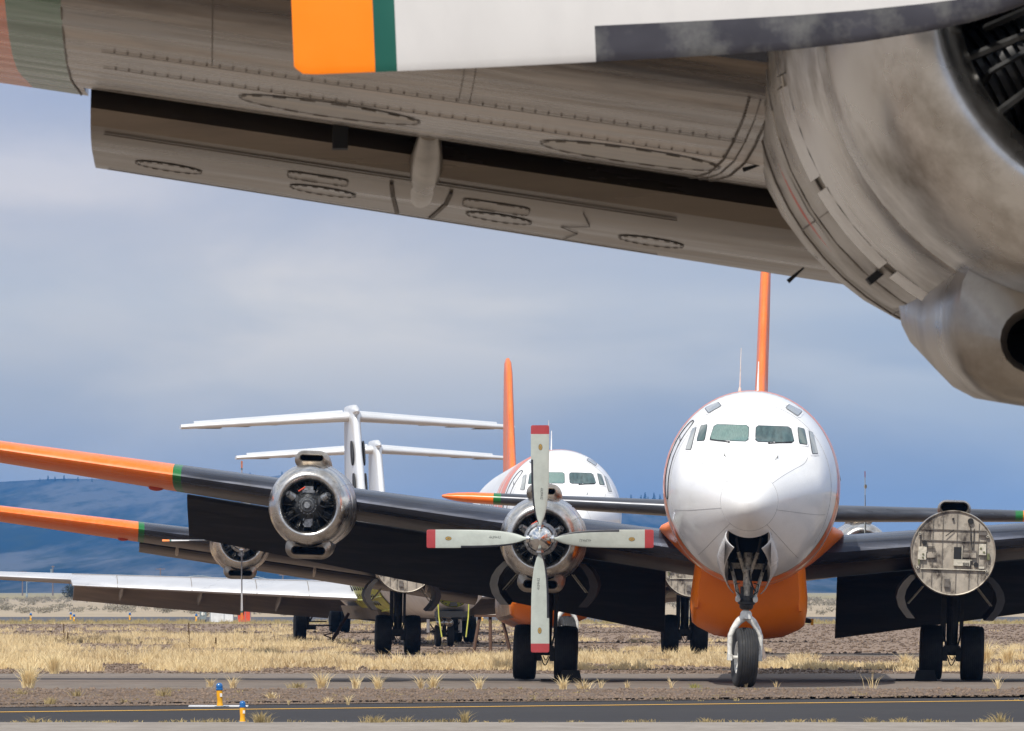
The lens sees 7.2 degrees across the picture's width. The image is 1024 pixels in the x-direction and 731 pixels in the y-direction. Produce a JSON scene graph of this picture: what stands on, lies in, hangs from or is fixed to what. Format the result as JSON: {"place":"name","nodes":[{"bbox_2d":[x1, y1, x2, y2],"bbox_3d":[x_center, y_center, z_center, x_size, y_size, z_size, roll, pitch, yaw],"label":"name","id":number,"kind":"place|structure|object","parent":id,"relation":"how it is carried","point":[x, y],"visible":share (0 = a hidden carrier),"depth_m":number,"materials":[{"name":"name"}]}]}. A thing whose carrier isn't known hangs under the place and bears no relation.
{"place":"outdoors","nodes":[
{"label":"outdoors","id":0,"kind":"place"},
{"bbox_2d":[0,593,835,598],"bbox_3d":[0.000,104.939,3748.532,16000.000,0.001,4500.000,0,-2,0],"label":"distant ground","id":1,"kind":"structure","parent":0,"point":[57,595],"depth_m":2490.68,"materials":[{"name":"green plant"}]},
{"bbox_2d":[50,566,54,595],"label":"utility pole","id":2,"kind":"object","parent":1,"relation":"on","point":[51,570],"visible":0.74,"depth_m":2399.05,"materials":[{"name":"grey metal"}]},
{"bbox_2d":[0,475,836,592],"bbox_3d":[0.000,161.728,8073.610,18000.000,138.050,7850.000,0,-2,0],"label":"mountains","id":3,"kind":"structure","parent":0,"point":[24,548],"depth_m":7147.74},
{"bbox_2d":[0,697,1023,721],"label":"taxiway","id":4,"kind":"structure","parent":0,"point":[965,709],"depth_m":113.81,"materials":[{"name":"grey asphalt"}]},
{"bbox_2d":[188,705,248,706],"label":"white line","id":5,"kind":"structure","parent":4,"relation":"on","point":[214,705],"depth_m":118.45,"materials":[{"name":"paint"}]},
{"bbox_2d":[215,683,225,706],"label":"taxiway light","id":6,"kind":"object","parent":4,"relation":"on","point":[219,689],"visible":1,"depth_m":118.09,"materials":[{"name":"yellow plastic"}]},
{"bbox_2d":[394,717,414,721],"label":"grass tuft","id":7,"kind":"object","parent":4,"relation":"on","point":[405,719],"visible":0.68,"depth_m":104.23,"materials":[{"name":"beige plant"}]},
{"bbox_2d":[10,700,1023,711],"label":"yellow line","id":8,"kind":"object","parent":4,"relation":"on","point":[503,706],"visible":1,"depth_m":118.34,"materials":[{"name":"paint"}]},
{"bbox_2d":[0,673,1023,688],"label":"parking pad","id":9,"kind":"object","parent":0,"point":[393,681],"visible":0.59,"depth_m":150.94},
{"bbox_2d":[1,658,51,687],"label":"grass tuft","id":10,"kind":"object","parent":9,"relation":"on","point":[28,676],"visible":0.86,"depth_m":140.79,"materials":[{"name":"plant"}]},
{"bbox_2d":[37,649,71,673],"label":"grass tuft","id":11,"kind":"object","parent":9,"relation":"on","point":[54,666],"visible":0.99,"depth_m":164.79,"materials":[{"name":"plant"}]},
{"bbox_2d":[206,678,217,686],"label":"grass tuft","id":12,"kind":"object","parent":9,"relation":"on","point":[210,683],"visible":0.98,"depth_m":141.98,"materials":[{"name":"plant"}]},
{"bbox_2d":[225,675,241,687],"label":"grass tuft","id":13,"kind":"object","parent":9,"relation":"on","point":[232,684],"visible":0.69,"depth_m":139.84,"materials":[{"name":"plant"}]},
{"bbox_2d":[283,682,306,687],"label":"grass tuft","id":14,"kind":"object","parent":9,"relation":"on","point":[297,685],"visible":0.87,"depth_m":140.84,"materials":[{"name":"beige plant"}]},
{"bbox_2d":[0,272,1023,686],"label":"propeller airliner","id":15,"kind":"object","parent":9,"relation":"on","point":[748,536],"visible":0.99,"depth_m":149.19,"materials":[{"name":"metal"}]},
{"bbox_2d":[717,530,733,592],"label":"nose gear door","id":16,"kind":"structure","parent":15,"relation":"in","point":[725,546],"depth_m":141.20,"materials":[{"name":"white metal"}]},
{"bbox_2d":[761,531,777,593],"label":"nose gear door","id":17,"kind":"structure","parent":15,"relation":"in","point":[769,549],"depth_m":141.13,"materials":[{"name":"white metal"}]},
{"bbox_2d":[541,670,581,680],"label":"wheel chock","id":18,"kind":"object","parent":9,"relation":"on","point":[574,675],"visible":0.78,"depth_m":151.88,"materials":[{"name":"black rubber"}]},
{"bbox_2d":[688,683,698,687],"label":"grass tuft","id":19,"kind":"object","parent":9,"relation":"on","point":[693,686],"visible":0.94,"depth_m":140.97,"materials":[{"name":"beige plant"}]},
{"bbox_2d":[895,670,936,680],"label":"wheel chock","id":20,"kind":"object","parent":9,"relation":"on","point":[925,675],"visible":1,"depth_m":151.88,"materials":[{"name":"black rubber"}]},
{"bbox_2d":[0,722,1023,730],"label":"apron","id":21,"kind":"object","parent":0,"point":[524,726],"depth_m":100.82,"materials":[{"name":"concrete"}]},
{"bbox_2d":[23,716,48,722],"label":"grass tuft","id":22,"kind":"object","parent":21,"relation":"on","point":[33,720],"visible":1,"depth_m":103.84,"materials":[{"name":"beige plant"}]},
{"bbox_2d":[239,701,245,721],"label":"taxiway light","id":23,"kind":"object","parent":21,"relation":"on","point":[242,706],"visible":1,"depth_m":104.06,"materials":[{"name":"yellow plastic"}]},
{"bbox_2d":[244,710,276,722],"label":"grass tuft","id":24,"kind":"object","parent":21,"relation":"on","point":[260,718],"visible":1,"depth_m":103.82,"materials":[{"name":"beige plant"}]},
{"bbox_2d":[357,714,392,722],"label":"grass tuft","id":25,"kind":"object","parent":21,"relation":"on","point":[376,720],"visible":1,"depth_m":103.82,"materials":[{"name":"beige plant"}]},
{"bbox_2d":[457,709,476,722],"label":"grass tuft","id":26,"kind":"object","parent":21,"relation":"on","point":[465,718],"visible":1,"depth_m":103.83,"materials":[{"name":"beige plant"}]},
{"bbox_2d":[0,0,1023,405],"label":"propeller airliner","id":27,"kind":"object","parent":21,"relation":"on","point":[870,152],"visible":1,"depth_m":21.55,"materials":[{"name":"metal"}]},
{"bbox_2d":[863,717,880,721],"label":"grass tuft","id":28,"kind":"object","parent":21,"relation":"on","point":[870,720],"visible":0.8,"depth_m":104.13,"materials":[{"name":"beige plant"}]},
{"bbox_2d":[985,712,1012,721],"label":"grass tuft","id":29,"kind":"object","parent":21,"relation":"on","point":[1000,718],"visible":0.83,"depth_m":104.15,"materials":[{"name":"beige plant"}]},
{"bbox_2d":[0,624,1023,707],"bbox_3d":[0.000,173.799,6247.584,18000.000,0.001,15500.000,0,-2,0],"label":"ground","id":30,"kind":"structure","parent":0,"point":[613,635],"depth_m":264.01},
{"bbox_2d":[171,661,188,671],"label":"grass tuft","id":31,"kind":"object","parent":30,"relation":"on","point":[181,668],"visible":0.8,"depth_m":168.84,"materials":[{"name":"plant"}]},
{"bbox_2d":[187,623,190,645],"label":"seed stalk","id":32,"kind":"object","parent":30,"relation":"on","point":[188,634],"visible":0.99,"depth_m":219.80,"materials":[{"name":"beige plant"}]},
{"bbox_2d":[324,613,349,641],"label":"tow bar","id":33,"kind":"object","parent":30,"relation":"on","point":[336,633],"visible":0.95,"depth_m":262.04,"materials":[{"name":"black metal"}]},
{"bbox_2d":[0,405,689,646],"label":"jet airliner","id":34,"kind":"object","parent":30,"relation":"on","point":[302,601],"visible":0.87,"depth_m":262.45,"materials":[{"name":"silver metal"}]},
{"bbox_2d":[235,440,502,631],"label":"jet airliner","id":35,"kind":"object","parent":30,"relation":"on","point":[375,450],"visible":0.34,"depth_m":340.44,"materials":[{"name":"silver metal"}]},
{"bbox_2d":[413,675,427,688],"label":"grass tuft","id":36,"kind":"object","parent":30,"relation":"on","point":[420,684],"visible":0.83,"depth_m":139.41,"materials":[{"name":"plant"}]},
{"bbox_2d":[418,674,443,688],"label":"grass tuft","id":37,"kind":"object","parent":30,"relation":"on","point":[431,683],"visible":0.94,"depth_m":139.40,"materials":[{"name":"plant"}]},
{"bbox_2d":[0,358,881,653],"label":"propeller airliner","id":38,"kind":"object","parent":30,"relation":"on","point":[574,472],"visible":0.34,"depth_m":212.84,"materials":[{"name":"metal"}]},
{"bbox_2d":[472,615,511,652],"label":"support stand","id":39,"kind":"object","parent":30,"relation":"on","point":[490,633],"visible":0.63,"depth_m":220.06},
{"bbox_2d":[0,621,1023,672],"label":"dry grass","id":40,"kind":"structure","parent":30,"relation":"on","point":[279,656],"depth_m":187.12,"materials":[{"name":"plant"}]},
{"bbox_2d":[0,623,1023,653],"bbox_3d":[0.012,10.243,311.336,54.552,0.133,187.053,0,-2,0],"label":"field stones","id":41,"kind":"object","parent":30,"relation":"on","point":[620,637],"visible":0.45,"depth_m":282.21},
{"bbox_2d":[0,655,1023,673],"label":"dirt stones","id":42,"kind":"object","parent":30,"relation":"on","point":[332,668],"visible":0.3,"depth_m":171.08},
{"bbox_2d":[762,646,767,662],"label":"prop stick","id":43,"kind":"object","parent":30,"relation":"on","point":[764,654],"visible":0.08,"depth_m":180.07,"materials":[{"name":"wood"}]},
{"bbox_2d":[859,673,880,688],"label":"grass tuft","id":44,"kind":"object","parent":30,"relation":"on","point":[871,685],"visible":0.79,"depth_m":139.41,"materials":[{"name":"plant"}]},
{"bbox_2d":[895,651,912,663],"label":"grass tuft","id":45,"kind":"object","parent":30,"relation":"on","point":[904,658],"visible":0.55,"depth_m":177.49,"materials":[{"name":"plant"}]},
{"bbox_2d":[984,638,1006,663],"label":"grass tuft","id":46,"kind":"object","parent":30,"relation":"on","point":[988,654],"visible":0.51,"depth_m":187.05,"materials":[{"name":"plant"}]},
{"bbox_2d":[987,658,1005,672],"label":"grass tuft","id":47,"kind":"object","parent":30,"relation":"on","point":[998,668],"visible":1,"depth_m":167.61,"materials":[{"name":"plant"}]},
{"bbox_2d":[990,643,1019,663],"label":"grass tuft","id":48,"kind":"object","parent":30,"relation":"on","point":[1008,656],"visible":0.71,"depth_m":187.06,"materials":[{"name":"plant"}]},
{"bbox_2d":[0,689,1023,706],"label":"gravel strip","id":49,"kind":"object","parent":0,"point":[187,694],"depth_m":130.45,"materials":[{"name":"brown gravel"}]},
{"bbox_2d":[7,688,27,693],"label":"grass tuft","id":50,"kind":"object","parent":49,"relation":"on","point":[21,691],"visible":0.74,"depth_m":131.86,"materials":[{"name":"beige plant"}]},
{"bbox_2d":[38,697,60,703],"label":"grass tuft","id":51,"kind":"object","parent":49,"relation":"on","point":[50,701],"visible":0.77,"depth_m":120.37,"materials":[{"name":"beige plant"}]},
{"bbox_2d":[65,689,85,695],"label":"grass tuft","id":52,"kind":"object","parent":49,"relation":"on","point":[77,693],"visible":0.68,"depth_m":129.37,"materials":[{"name":"beige plant"}]},
{"bbox_2d":[153,687,178,695],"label":"grass tuft","id":53,"kind":"object","parent":49,"relation":"on","point":[166,693],"visible":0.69,"depth_m":129.38,"materials":[{"name":"beige plant"}]},
{"bbox_2d":[264,692,282,697],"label":"grass tuft","id":54,"kind":"object","parent":49,"relation":"on","point":[271,695],"visible":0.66,"depth_m":127.01,"materials":[{"name":"plant"}]},
{"bbox_2d":[310,670,330,688],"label":"grass tuft","id":55,"kind":"object","parent":49,"relation":"on","point":[322,683],"visible":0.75,"depth_m":139.39,"materials":[{"name":"plant"}]},
{"bbox_2d":[322,697,333,702],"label":"grass tuft","id":56,"kind":"object","parent":49,"relation":"on","point":[327,699],"visible":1,"depth_m":121.95,"materials":[{"name":"plant"}]},
{"bbox_2d":[343,696,352,704],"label":"grass tuft","id":57,"kind":"object","parent":49,"relation":"on","point":[347,702],"visible":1,"depth_m":120.38,"materials":[{"name":"plant"}]},
{"bbox_2d":[347,673,361,688],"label":"grass tuft","id":58,"kind":"object","parent":49,"relation":"on","point":[355,684],"visible":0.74,"depth_m":139.41,"materials":[{"name":"plant"}]},
{"bbox_2d":[364,671,390,688],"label":"grass tuft","id":59,"kind":"object","parent":49,"relation":"on","point":[377,683],"visible":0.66,"depth_m":138.42,"materials":[{"name":"plant"}]},
{"bbox_2d":[469,674,486,688],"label":"grass tuft","id":60,"kind":"object","parent":49,"relation":"on","point":[478,684],"visible":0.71,"depth_m":138.84,"materials":[{"name":"plant"}]},
{"bbox_2d":[0,686,1023,707],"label":"gravel stones","id":61,"kind":"object","parent":49,"relation":"on","point":[836,693],"visible":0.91,"depth_m":130.39,"materials":[{"name":"brown gravel"}]},
{"bbox_2d":[552,676,571,688],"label":"grass tuft","id":62,"kind":"object","parent":49,"relation":"on","point":[562,684],"visible":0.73,"depth_m":138.43,"materials":[{"name":"plant"}]},
{"bbox_2d":[568,679,597,688],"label":"grass tuft","id":63,"kind":"object","parent":49,"relation":"on","point":[585,685],"visible":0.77,"depth_m":138.68,"materials":[{"name":"plant"}]},
{"bbox_2d":[988,675,1004,688],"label":"grass tuft","id":64,"kind":"object","parent":49,"relation":"on","point":[998,681],"visible":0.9,"depth_m":139.14,"materials":[{"name":"plant"}]},
{"bbox_2d":[0,599,1023,616],"bbox_3d":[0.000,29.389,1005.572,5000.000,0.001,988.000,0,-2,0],"label":"grass plain","id":65,"kind":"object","parent":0,"point":[151,612],"depth_m":611.68,"materials":[{"name":"beige plant"}]},
{"bbox_2d":[60,584,73,598],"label":"juniper bush","id":66,"kind":"object","parent":65,"relation":"on","point":[70,592],"visible":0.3,"depth_m":1368.96,"materials":[{"name":"plant"}]},
{"bbox_2d":[26,575,265,596],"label":"irrigation pivot","id":67,"kind":"object","parent":65,"relation":"on","point":[152,575],"visible":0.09,"depth_m":1499.43,"materials":[{"name":"grey metal"}]},
{"bbox_2d":[0,596,835,615],"bbox_3d":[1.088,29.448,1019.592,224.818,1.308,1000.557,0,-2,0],"label":"sagebrush","id":68,"kind":"object","parent":65,"relation":"on","point":[114,607],"visible":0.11,"depth_m":671.25,"materials":[{"name":"plant"}]},
{"bbox_2d":[0,617,1023,621],"bbox_3d":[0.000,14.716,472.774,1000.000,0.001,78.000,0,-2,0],"label":"road","id":69,"kind":"structure","parent":0,"point":[271,618],"depth_m":484.05,"materials":[{"name":"grey asphalt"}]},
{"bbox_2d":[0,622,1023,623],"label":"road verge","id":70,"kind":"structure","parent":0,"point":[422,623],"depth_m":412.77,"materials":[{"name":"brown soil"}]},
{"bbox_2d":[199,612,206,622],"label":"meter box","id":71,"kind":"object","parent":70,"relation":"on","point":[202,615],"visible":0.79,"depth_m":423.50,"materials":[{"name":"grey metal"}]},
{"bbox_2d":[210,613,233,621],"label":"equipment cabinet","id":72,"kind":"object","parent":70,"relation":"on","point":[216,617],"visible":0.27,"depth_m":423.50,"materials":[{"name":"white metal"}]},
{"bbox_2d":[237,611,250,621],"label":"equipment cabinet","id":73,"kind":"object","parent":70,"relation":"on","point":[247,616],"visible":0.39,"depth_m":423.50,"materials":[{"name":"red metal"}]},
{"bbox_2d":[0,617,1023,722],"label":"verge grass","id":74,"kind":"structure","parent":70,"relation":"on","point":[187,621],"depth_m":409.74,"materials":[{"name":"beige plant"}]},
{"bbox_2d":[0,83,1023,531],"label":"sky","id":75,"kind":"structure","parent":0,"point":[135,308],"materials":[{"name":"blue"}]},
{"bbox_2d":[136,654,1020,655],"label":"old pavement","id":76,"kind":"structure","parent":0,"point":[700,654],"depth_m":214.38,"materials":[{"name":"grey asphalt"}]}
]}

